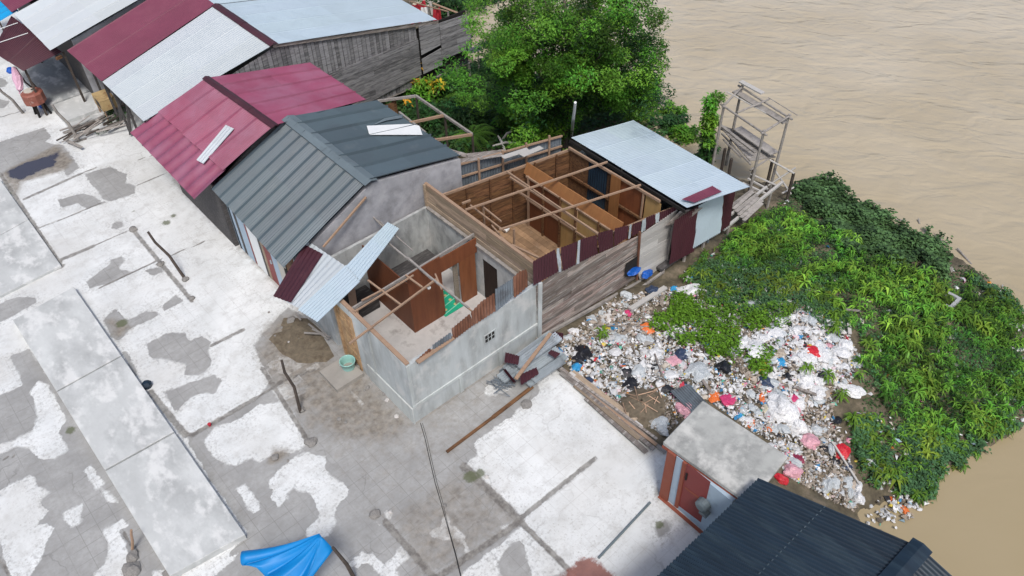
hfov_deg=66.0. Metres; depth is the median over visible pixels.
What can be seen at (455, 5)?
shrub
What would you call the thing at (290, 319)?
stone
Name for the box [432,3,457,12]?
board
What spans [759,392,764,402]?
plastic bag
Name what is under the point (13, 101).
pole
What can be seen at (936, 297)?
weed rosettes
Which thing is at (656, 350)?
plastic bag
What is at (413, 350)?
roofless house
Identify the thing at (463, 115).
shrub
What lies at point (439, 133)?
creeping plants
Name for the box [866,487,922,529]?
floating litter
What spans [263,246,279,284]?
door
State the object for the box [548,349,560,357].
roofing sheet
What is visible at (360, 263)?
roofing sheet
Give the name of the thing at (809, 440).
plastic bag
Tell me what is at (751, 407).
plastic bag
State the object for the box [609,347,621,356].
plastic bag
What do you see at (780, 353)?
plastic bag
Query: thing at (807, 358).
plastic bag
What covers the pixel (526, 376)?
roofing sheet
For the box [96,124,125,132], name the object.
stick
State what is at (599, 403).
board
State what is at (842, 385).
plastic bag
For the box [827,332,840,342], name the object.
plastic bag
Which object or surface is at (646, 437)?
board
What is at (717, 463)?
concrete booth
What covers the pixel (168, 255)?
pole
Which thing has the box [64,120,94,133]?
stick
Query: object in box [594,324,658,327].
board
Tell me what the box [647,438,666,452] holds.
board
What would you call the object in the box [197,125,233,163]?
roofing sheet
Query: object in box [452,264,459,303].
door
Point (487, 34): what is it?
shrub
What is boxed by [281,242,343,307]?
roofing sheet
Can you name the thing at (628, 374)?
plastic bag
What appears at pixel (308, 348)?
soil heap
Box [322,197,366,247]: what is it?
pole
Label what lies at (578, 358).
plastic bag
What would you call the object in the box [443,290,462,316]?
floor mat
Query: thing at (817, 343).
plastic bag
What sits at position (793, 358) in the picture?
plastic bag
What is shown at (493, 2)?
shrub
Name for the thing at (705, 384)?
board
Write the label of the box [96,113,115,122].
stick
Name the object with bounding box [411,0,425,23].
hanging cloth
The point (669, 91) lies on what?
shrub
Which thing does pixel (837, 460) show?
plastic bag
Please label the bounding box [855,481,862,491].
plastic bag
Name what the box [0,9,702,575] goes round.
plaza pavement
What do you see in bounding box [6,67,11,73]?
jug
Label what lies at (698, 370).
plastic bag
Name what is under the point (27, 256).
concrete slab
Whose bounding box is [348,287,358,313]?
board
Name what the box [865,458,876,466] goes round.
plastic bag
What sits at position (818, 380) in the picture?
plastic bag
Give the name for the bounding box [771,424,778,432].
plastic bag
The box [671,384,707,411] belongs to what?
roofing sheet
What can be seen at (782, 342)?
plastic bag
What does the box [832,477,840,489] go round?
plastic bag
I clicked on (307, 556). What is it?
tarpaulin shade
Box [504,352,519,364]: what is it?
roofing sheet
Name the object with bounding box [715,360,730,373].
plastic bag
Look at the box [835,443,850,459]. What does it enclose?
plastic bag
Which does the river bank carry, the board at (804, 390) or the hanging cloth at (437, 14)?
the board at (804, 390)
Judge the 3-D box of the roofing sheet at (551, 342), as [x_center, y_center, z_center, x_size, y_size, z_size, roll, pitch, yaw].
[0.750,1.755,22.052,1.657,0.159,0.375,-32,52,-28]
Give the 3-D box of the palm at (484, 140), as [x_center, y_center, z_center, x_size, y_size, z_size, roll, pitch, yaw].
[-1.645,-5.867,31.102,2.100,0.797,2.055,-1,44,0]
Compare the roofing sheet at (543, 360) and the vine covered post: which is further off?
the vine covered post
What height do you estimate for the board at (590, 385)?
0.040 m
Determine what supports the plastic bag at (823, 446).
on the river bank
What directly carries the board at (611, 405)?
on the board at (599, 399)
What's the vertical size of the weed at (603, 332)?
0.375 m
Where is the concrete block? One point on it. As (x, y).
(957, 301)
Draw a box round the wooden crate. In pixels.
[91,89,117,119]
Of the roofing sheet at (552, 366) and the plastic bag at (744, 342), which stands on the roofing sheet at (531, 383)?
the roofing sheet at (552, 366)
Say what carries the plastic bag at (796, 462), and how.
on the river bank
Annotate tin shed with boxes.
[569,120,749,271]
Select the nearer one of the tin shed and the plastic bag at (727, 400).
the plastic bag at (727, 400)
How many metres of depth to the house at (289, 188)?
23.64 m
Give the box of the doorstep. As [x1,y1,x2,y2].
[319,359,363,392]
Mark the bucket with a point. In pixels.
(344, 359)
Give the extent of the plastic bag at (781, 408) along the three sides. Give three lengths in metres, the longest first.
1.102 x 0.861 x 0.431 m
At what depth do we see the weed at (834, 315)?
23.62 m
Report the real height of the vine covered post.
4.180 m
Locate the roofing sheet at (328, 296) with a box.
[298,265,359,321]
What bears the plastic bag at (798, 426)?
on the river bank
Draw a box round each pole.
[0,88,23,113]
[51,104,79,141]
[130,529,133,549]
[147,231,184,277]
[280,360,300,412]
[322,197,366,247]
[570,101,576,136]
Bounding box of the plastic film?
[558,289,856,497]
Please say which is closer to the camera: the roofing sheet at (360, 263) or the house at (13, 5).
the roofing sheet at (360, 263)
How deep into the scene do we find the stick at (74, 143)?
30.43 m
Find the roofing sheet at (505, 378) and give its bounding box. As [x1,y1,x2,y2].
[497,366,519,382]
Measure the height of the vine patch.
0.610 m
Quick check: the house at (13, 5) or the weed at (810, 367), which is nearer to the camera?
the weed at (810, 367)
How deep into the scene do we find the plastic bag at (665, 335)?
23.20 m
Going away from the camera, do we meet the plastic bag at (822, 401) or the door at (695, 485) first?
the door at (695, 485)
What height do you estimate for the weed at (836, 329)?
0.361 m
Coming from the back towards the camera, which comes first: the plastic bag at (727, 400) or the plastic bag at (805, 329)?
the plastic bag at (805, 329)
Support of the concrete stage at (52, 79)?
on the plaza pavement
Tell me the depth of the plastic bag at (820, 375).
22.18 m
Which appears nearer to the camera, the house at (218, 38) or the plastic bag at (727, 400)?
the plastic bag at (727, 400)
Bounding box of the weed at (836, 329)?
[828,320,843,335]
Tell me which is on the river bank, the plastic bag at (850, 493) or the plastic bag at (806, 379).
the plastic bag at (850, 493)
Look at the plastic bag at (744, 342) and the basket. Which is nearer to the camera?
the plastic bag at (744, 342)
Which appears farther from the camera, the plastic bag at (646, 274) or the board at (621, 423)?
the plastic bag at (646, 274)
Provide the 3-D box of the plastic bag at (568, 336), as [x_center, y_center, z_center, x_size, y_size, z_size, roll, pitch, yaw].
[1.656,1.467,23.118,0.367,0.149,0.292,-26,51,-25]
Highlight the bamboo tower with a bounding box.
[711,80,796,199]
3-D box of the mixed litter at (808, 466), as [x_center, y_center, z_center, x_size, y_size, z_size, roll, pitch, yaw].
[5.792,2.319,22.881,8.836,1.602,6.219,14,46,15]
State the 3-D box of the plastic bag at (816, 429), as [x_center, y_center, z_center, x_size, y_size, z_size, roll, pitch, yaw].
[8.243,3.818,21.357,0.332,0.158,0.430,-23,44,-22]
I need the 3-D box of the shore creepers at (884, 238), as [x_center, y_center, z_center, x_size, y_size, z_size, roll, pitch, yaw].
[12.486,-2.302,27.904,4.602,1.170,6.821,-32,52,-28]
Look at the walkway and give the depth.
27.88 m
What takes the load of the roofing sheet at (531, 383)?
on the plank at (500, 411)
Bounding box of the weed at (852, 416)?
[842,411,861,425]
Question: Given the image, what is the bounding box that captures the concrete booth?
[658,401,787,533]
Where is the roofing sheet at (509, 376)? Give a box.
[503,369,515,382]
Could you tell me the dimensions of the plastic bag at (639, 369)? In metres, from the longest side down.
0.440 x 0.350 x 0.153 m
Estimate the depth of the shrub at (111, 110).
31.69 m
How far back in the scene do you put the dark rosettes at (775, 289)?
24.68 m
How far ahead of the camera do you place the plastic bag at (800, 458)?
20.69 m
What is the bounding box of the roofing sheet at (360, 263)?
[347,222,398,279]
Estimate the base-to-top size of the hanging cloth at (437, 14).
0.898 m
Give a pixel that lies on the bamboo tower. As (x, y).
(750, 146)
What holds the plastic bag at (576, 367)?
on the river bank
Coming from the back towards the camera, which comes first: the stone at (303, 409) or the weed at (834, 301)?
the weed at (834, 301)
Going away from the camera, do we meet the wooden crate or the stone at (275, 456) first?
the stone at (275, 456)
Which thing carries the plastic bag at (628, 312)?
on the river bank
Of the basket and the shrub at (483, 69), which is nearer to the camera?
the basket
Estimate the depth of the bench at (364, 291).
23.65 m
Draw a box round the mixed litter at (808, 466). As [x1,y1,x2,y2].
[556,286,859,511]
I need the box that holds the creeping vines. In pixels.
[658,266,830,368]
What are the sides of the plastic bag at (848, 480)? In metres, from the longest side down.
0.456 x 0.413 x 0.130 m
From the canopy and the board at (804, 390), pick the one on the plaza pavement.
the canopy
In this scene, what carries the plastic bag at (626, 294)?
on the river bank
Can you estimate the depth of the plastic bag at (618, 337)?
22.99 m
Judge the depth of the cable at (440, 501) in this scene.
19.10 m
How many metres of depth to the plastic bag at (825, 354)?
22.57 m
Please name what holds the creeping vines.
on the river bank
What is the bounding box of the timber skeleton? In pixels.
[378,94,474,152]
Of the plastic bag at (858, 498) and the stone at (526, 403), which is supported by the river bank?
the plastic bag at (858, 498)
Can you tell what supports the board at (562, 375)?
on the board at (599, 399)
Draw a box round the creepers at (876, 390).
[724,192,1023,500]
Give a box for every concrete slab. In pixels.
[0,180,61,297]
[13,287,246,575]
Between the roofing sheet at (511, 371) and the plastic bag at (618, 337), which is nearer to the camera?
the roofing sheet at (511, 371)
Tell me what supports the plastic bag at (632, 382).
on the river bank
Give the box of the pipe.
[597,501,650,558]
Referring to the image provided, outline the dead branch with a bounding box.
[492,141,518,146]
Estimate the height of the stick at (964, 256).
0.132 m
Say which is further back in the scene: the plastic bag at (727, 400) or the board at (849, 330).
the board at (849, 330)
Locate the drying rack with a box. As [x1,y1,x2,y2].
[409,1,448,15]
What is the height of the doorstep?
0.140 m
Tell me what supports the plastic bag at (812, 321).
on the river bank
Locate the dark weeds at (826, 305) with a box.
[686,240,852,330]
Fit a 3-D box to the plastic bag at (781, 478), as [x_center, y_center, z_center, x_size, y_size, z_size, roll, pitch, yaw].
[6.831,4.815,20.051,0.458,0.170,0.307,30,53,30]
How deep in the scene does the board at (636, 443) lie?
20.47 m
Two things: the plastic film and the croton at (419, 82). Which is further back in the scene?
the croton at (419, 82)
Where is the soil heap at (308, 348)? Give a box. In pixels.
[269,318,333,363]
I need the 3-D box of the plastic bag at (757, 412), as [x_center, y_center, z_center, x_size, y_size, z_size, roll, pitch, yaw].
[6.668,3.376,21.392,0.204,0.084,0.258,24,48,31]
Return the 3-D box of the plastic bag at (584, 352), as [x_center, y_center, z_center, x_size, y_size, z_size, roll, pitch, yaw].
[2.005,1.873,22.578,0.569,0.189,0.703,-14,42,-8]
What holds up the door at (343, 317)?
in the roofless house at (413, 350)
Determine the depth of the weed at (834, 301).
23.97 m
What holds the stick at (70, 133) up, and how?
on the pole
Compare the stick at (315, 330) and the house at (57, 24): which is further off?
the house at (57, 24)
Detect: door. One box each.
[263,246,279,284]
[336,304,358,364]
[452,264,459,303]
[679,464,709,521]
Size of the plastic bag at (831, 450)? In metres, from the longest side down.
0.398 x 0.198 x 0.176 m
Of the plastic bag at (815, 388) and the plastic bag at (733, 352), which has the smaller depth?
the plastic bag at (815, 388)
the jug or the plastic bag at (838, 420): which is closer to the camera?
the plastic bag at (838, 420)
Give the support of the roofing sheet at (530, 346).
on the roofing sheet at (511, 371)
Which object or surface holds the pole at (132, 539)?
on the plaza pavement
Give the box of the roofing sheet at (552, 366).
[531,357,565,383]
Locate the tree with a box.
[434,0,673,150]
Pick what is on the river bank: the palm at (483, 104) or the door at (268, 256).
the palm at (483, 104)
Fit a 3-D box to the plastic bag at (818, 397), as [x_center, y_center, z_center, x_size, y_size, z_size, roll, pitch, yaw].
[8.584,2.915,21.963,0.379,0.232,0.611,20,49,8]
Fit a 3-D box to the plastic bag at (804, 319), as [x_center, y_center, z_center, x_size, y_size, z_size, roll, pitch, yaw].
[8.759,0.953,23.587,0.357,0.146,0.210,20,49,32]
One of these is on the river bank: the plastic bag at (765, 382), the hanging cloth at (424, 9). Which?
the plastic bag at (765, 382)
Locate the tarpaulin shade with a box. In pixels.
[240,533,354,575]
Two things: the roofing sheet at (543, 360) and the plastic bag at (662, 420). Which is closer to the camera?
the plastic bag at (662, 420)
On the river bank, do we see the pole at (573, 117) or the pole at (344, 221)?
the pole at (573, 117)
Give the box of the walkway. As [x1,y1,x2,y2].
[721,178,782,235]
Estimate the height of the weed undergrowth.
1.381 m
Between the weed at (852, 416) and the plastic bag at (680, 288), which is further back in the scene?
the plastic bag at (680, 288)
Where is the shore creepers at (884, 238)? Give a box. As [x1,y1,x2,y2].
[791,170,953,281]
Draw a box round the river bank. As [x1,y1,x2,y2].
[221,0,1023,520]
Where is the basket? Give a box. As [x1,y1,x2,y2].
[20,87,51,117]
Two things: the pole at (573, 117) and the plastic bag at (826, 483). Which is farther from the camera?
the pole at (573, 117)
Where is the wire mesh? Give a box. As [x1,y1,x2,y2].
[486,374,518,396]
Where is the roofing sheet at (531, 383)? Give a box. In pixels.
[525,350,567,387]
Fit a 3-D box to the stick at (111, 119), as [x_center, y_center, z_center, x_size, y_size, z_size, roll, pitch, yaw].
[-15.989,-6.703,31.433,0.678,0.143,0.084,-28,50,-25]
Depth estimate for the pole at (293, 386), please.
20.56 m
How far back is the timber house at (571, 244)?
24.45 m
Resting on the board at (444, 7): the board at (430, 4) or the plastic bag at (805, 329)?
the board at (430, 4)
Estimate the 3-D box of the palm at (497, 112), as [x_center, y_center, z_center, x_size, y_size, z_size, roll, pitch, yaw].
[0.016,-7.198,32.861,2.278,0.883,2.310,-32,52,-28]
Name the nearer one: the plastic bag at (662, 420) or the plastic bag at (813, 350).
the plastic bag at (662, 420)
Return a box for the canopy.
[0,1,42,62]
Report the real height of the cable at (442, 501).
0.010 m
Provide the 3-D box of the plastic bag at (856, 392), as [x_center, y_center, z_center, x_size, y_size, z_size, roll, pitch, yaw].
[9.616,2.873,22.086,0.677,0.208,0.445,21,40,13]
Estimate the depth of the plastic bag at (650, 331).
23.40 m
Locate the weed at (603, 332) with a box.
[592,325,609,341]
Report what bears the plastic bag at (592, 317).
on the river bank
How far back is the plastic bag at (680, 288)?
24.86 m
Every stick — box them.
[56,125,86,140]
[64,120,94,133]
[65,139,82,147]
[73,120,102,139]
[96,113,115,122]
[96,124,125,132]
[103,115,118,123]
[304,332,319,334]
[308,323,327,339]
[312,328,330,337]
[957,248,971,263]
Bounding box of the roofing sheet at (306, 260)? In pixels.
[273,245,322,301]
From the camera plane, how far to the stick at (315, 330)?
22.93 m
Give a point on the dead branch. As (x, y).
(505, 142)
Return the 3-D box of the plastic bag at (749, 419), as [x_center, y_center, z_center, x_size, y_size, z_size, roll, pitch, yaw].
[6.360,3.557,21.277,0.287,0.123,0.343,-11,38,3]
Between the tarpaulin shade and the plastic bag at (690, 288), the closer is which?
the tarpaulin shade
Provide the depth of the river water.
34.02 m
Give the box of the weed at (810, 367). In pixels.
[797,362,814,372]
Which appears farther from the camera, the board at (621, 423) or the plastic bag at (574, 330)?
the plastic bag at (574, 330)
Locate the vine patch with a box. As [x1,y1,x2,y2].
[647,288,777,379]
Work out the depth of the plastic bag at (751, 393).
21.68 m
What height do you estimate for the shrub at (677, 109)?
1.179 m
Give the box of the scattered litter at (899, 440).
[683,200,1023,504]
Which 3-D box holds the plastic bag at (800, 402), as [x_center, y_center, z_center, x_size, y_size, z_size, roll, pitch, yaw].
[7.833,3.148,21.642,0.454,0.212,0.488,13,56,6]
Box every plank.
[446,386,533,452]
[514,333,551,379]
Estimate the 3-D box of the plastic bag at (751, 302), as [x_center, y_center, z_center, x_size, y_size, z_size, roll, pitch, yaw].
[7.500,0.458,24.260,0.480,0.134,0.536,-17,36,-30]
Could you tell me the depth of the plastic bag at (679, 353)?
22.46 m
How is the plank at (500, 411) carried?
on the plaza pavement
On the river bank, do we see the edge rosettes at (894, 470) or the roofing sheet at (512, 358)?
the edge rosettes at (894, 470)
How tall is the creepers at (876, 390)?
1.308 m
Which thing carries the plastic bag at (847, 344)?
on the river bank
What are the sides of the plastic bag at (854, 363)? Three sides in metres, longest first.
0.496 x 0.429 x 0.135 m
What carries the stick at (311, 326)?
on the soil heap at (308, 348)
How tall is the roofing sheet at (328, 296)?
0.106 m
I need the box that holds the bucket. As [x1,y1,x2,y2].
[339,355,354,371]
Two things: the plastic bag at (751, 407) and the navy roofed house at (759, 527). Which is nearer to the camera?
the navy roofed house at (759, 527)
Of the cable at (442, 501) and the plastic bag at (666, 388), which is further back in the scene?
the plastic bag at (666, 388)
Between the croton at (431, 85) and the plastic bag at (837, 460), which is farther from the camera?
the croton at (431, 85)
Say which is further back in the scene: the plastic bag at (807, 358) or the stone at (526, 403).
the plastic bag at (807, 358)
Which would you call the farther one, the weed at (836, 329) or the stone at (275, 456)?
the weed at (836, 329)
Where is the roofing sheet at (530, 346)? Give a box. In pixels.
[507,331,550,368]
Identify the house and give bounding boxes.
[0,0,119,56]
[14,0,251,92]
[67,0,480,145]
[130,62,366,245]
[211,100,461,284]
[314,206,542,423]
[419,135,676,339]
[657,478,951,575]
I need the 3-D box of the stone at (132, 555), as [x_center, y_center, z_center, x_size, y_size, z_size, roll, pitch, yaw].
[-8.771,6.186,18.198,0.289,0.150,0.304,-13,45,-11]
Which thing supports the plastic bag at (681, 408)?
on the river bank
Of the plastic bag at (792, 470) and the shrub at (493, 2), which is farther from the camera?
the shrub at (493, 2)
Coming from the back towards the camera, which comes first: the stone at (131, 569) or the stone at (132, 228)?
the stone at (132, 228)
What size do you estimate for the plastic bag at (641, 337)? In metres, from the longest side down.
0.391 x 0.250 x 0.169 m
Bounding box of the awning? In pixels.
[0,16,85,115]
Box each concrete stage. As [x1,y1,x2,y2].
[13,56,89,111]
[52,92,125,126]
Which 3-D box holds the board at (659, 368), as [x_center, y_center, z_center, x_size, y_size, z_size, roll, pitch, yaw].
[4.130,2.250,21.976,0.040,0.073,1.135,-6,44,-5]
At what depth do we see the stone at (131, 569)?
17.90 m
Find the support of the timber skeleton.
on the river bank
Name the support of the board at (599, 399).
on the board at (660, 448)
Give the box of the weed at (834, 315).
[824,310,843,320]
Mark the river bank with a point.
(669, 278)
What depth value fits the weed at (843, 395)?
21.80 m
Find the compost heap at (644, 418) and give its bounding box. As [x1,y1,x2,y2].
[618,387,668,427]
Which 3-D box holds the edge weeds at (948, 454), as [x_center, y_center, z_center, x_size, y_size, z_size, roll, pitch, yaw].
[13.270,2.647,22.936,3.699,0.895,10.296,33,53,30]
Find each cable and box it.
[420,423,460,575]
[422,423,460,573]
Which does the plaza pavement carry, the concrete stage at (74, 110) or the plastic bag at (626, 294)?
the concrete stage at (74, 110)
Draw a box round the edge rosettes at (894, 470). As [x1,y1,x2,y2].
[846,269,1023,507]
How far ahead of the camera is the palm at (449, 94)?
33.61 m
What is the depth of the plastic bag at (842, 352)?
22.81 m
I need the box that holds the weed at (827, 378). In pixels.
[822,368,836,385]
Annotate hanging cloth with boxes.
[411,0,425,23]
[421,5,430,21]
[433,7,441,20]
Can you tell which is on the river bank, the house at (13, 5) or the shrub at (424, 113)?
the shrub at (424, 113)
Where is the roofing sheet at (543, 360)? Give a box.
[516,346,562,377]
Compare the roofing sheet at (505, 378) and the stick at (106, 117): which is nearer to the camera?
the roofing sheet at (505, 378)
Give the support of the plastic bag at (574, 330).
on the river bank
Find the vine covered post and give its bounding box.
[693,90,727,163]
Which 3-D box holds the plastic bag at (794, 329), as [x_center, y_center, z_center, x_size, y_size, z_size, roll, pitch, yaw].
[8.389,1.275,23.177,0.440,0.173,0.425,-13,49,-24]
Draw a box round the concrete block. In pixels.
[942,291,961,309]
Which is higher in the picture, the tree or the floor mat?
the tree
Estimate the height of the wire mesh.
0.175 m
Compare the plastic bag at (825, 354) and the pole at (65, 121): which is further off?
the pole at (65, 121)
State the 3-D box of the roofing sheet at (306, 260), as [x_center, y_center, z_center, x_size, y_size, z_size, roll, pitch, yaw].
[-5.752,-0.411,21.341,0.657,0.126,2.139,9,45,10]
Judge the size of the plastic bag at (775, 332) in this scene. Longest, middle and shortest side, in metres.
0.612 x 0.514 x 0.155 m
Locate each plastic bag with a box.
[141,380,151,389]
[563,333,573,340]
[567,328,578,334]
[570,355,585,365]
[571,363,581,371]
[574,345,592,361]
[585,377,592,382]
[586,314,597,323]
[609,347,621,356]
[613,333,626,342]
[620,290,632,299]
[620,366,632,377]
[622,377,639,390]
[624,310,632,316]
[627,267,640,275]
[631,364,644,377]
[635,334,646,341]
[640,322,654,333]
[641,269,652,278]
[645,285,658,292]
[646,335,654,341]
[646,347,661,359]
[651,416,668,429]
[656,425,668,436]
[661,384,673,391]
[662,330,675,338]
[664,355,681,365]
[665,370,678,382]
[674,348,687,359]
[675,402,691,417]
[677,286,684,292]
[683,361,710,381]
[685,283,701,294]
[708,391,720,402]
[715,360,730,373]
[720,392,735,406]
[728,345,740,356]
[736,338,749,348]
[745,340,765,357]
[745,415,752,424]
[746,389,755,397]
[748,299,760,304]
[748,403,756,411]
[754,409,761,415]
[757,333,769,342]
[759,376,773,387]
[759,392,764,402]
[763,392,799,423]
[767,327,787,340]
[770,378,780,386]
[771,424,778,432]
[773,473,788,484]
[775,317,784,326]
[775,348,786,356]
[776,336,784,346]
[777,357,786,367]
[777,423,790,433]
[782,372,791,380]
[783,463,803,479]
[788,356,798,361]
[788,419,807,435]
[789,325,801,335]
[789,394,798,401]
[789,457,802,467]
[791,395,805,409]
[791,453,804,463]
[796,371,814,389]
[797,352,817,364]
[799,317,807,323]
[799,433,819,449]
[801,326,810,333]
[805,345,820,356]
[808,314,817,326]
[809,385,826,396]
[809,397,825,403]
[811,424,822,435]
[812,389,823,400]
[813,340,825,347]
[814,376,824,384]
[817,346,831,362]
[817,373,824,378]
[819,444,827,451]
[821,476,833,493]
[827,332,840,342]
[828,443,834,455]
[830,416,842,423]
[830,456,840,463]
[832,346,852,358]
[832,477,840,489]
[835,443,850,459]
[836,382,846,388]
[838,339,853,350]
[840,362,849,371]
[842,476,852,487]
[844,384,866,398]
[847,487,853,498]
[851,357,863,367]
[852,490,864,504]
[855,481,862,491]
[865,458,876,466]
[900,505,909,513]
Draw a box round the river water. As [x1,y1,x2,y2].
[413,0,1023,575]
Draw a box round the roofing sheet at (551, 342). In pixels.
[514,332,562,368]
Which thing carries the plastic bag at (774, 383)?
on the river bank
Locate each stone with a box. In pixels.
[121,561,141,575]
[126,549,138,562]
[129,226,136,231]
[156,261,164,266]
[182,276,188,281]
[271,453,278,460]
[287,316,294,323]
[296,406,305,413]
[304,437,317,447]
[369,509,380,519]
[521,399,531,408]
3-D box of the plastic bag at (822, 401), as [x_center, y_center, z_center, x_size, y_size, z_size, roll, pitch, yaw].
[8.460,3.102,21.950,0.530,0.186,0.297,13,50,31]
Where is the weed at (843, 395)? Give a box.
[831,387,849,402]
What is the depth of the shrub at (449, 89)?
33.83 m
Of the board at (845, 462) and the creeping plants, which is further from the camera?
the creeping plants
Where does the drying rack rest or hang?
on the house at (218, 38)
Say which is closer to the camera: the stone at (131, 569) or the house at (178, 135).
the stone at (131, 569)
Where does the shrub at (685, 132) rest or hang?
on the river bank
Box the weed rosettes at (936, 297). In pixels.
[721,203,1023,443]
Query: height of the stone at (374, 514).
0.123 m
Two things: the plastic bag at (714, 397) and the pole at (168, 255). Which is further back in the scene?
the pole at (168, 255)
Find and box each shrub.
[95,107,126,133]
[402,99,457,131]
[416,0,477,37]
[433,66,473,98]
[443,95,491,127]
[466,0,502,12]
[471,52,502,79]
[476,22,530,50]
[490,101,540,139]
[632,78,676,115]
[648,110,691,129]
[659,99,688,115]
[668,123,700,145]
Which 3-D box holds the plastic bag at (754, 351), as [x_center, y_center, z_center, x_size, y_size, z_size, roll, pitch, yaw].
[6.977,1.754,22.563,0.635,0.234,0.622,-20,56,-29]
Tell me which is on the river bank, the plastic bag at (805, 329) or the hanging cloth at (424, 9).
the plastic bag at (805, 329)
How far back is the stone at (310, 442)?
20.37 m
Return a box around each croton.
[403,73,448,105]
[406,63,431,94]
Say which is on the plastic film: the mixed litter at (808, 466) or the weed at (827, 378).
the weed at (827, 378)
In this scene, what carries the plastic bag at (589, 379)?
on the river bank
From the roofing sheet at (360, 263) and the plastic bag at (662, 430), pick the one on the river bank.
the plastic bag at (662, 430)
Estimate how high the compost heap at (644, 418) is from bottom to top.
0.356 m
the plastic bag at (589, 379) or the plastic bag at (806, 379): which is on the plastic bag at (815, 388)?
the plastic bag at (806, 379)
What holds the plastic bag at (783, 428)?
on the river bank
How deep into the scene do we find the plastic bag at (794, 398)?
21.65 m
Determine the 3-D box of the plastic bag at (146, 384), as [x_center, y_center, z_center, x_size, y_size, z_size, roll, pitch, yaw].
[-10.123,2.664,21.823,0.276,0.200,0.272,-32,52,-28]
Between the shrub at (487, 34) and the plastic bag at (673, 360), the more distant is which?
the shrub at (487, 34)
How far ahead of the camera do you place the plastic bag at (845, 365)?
22.50 m
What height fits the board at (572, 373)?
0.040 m
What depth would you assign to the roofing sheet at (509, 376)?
21.37 m
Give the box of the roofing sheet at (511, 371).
[503,363,518,374]
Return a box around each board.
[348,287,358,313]
[429,1,432,15]
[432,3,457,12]
[558,367,635,426]
[559,372,644,438]
[560,367,657,439]
[566,375,654,450]
[569,371,642,426]
[572,370,637,420]
[573,385,640,439]
[583,387,657,445]
[584,398,648,453]
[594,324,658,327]
[628,286,667,310]
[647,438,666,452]
[654,353,665,383]
[701,379,711,391]
[793,385,825,398]
[831,441,859,484]
[847,323,851,333]
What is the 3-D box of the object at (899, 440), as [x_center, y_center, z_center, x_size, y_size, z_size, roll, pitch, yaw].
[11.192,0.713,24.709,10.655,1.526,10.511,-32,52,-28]
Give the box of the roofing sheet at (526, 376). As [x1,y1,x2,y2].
[520,367,538,384]
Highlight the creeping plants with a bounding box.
[383,59,715,161]
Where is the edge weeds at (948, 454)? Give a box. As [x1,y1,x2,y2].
[848,271,1023,503]
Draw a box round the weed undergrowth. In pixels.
[720,201,1023,439]
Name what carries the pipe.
on the plaza pavement
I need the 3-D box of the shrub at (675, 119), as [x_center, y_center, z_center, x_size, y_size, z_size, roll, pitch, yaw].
[6.737,-6.991,33.546,1.919,1.019,1.245,-2,44,-1]
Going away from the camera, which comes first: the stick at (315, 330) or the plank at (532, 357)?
the plank at (532, 357)
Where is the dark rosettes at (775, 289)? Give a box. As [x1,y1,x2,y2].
[679,242,847,324]
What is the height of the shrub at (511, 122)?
1.448 m
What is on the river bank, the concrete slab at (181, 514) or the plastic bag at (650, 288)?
the plastic bag at (650, 288)
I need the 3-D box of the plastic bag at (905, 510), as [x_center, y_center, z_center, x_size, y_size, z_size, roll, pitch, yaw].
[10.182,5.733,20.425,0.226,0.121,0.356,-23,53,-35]
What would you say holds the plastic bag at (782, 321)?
on the river bank
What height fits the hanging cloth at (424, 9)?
0.898 m
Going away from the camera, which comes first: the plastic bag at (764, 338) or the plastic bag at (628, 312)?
the plastic bag at (764, 338)
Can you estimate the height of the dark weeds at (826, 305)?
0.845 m
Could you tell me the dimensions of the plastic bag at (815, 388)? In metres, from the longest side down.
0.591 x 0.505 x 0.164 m
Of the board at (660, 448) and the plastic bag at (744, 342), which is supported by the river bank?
the plastic bag at (744, 342)
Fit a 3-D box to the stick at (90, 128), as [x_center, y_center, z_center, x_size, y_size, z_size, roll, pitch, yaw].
[-16.596,-6.183,30.854,0.071,0.178,1.364,24,49,24]
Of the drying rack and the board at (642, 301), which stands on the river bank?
the board at (642, 301)
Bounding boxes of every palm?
[440,86,471,108]
[449,123,495,152]
[464,92,498,121]
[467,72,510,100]
[487,105,533,127]
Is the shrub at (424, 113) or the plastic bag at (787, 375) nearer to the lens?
the plastic bag at (787, 375)
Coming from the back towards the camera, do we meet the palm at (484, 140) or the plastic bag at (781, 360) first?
the palm at (484, 140)
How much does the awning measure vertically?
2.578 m
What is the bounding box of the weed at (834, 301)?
[823,294,839,306]
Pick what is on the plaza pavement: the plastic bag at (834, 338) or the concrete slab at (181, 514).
the concrete slab at (181, 514)
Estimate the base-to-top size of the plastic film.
1.459 m

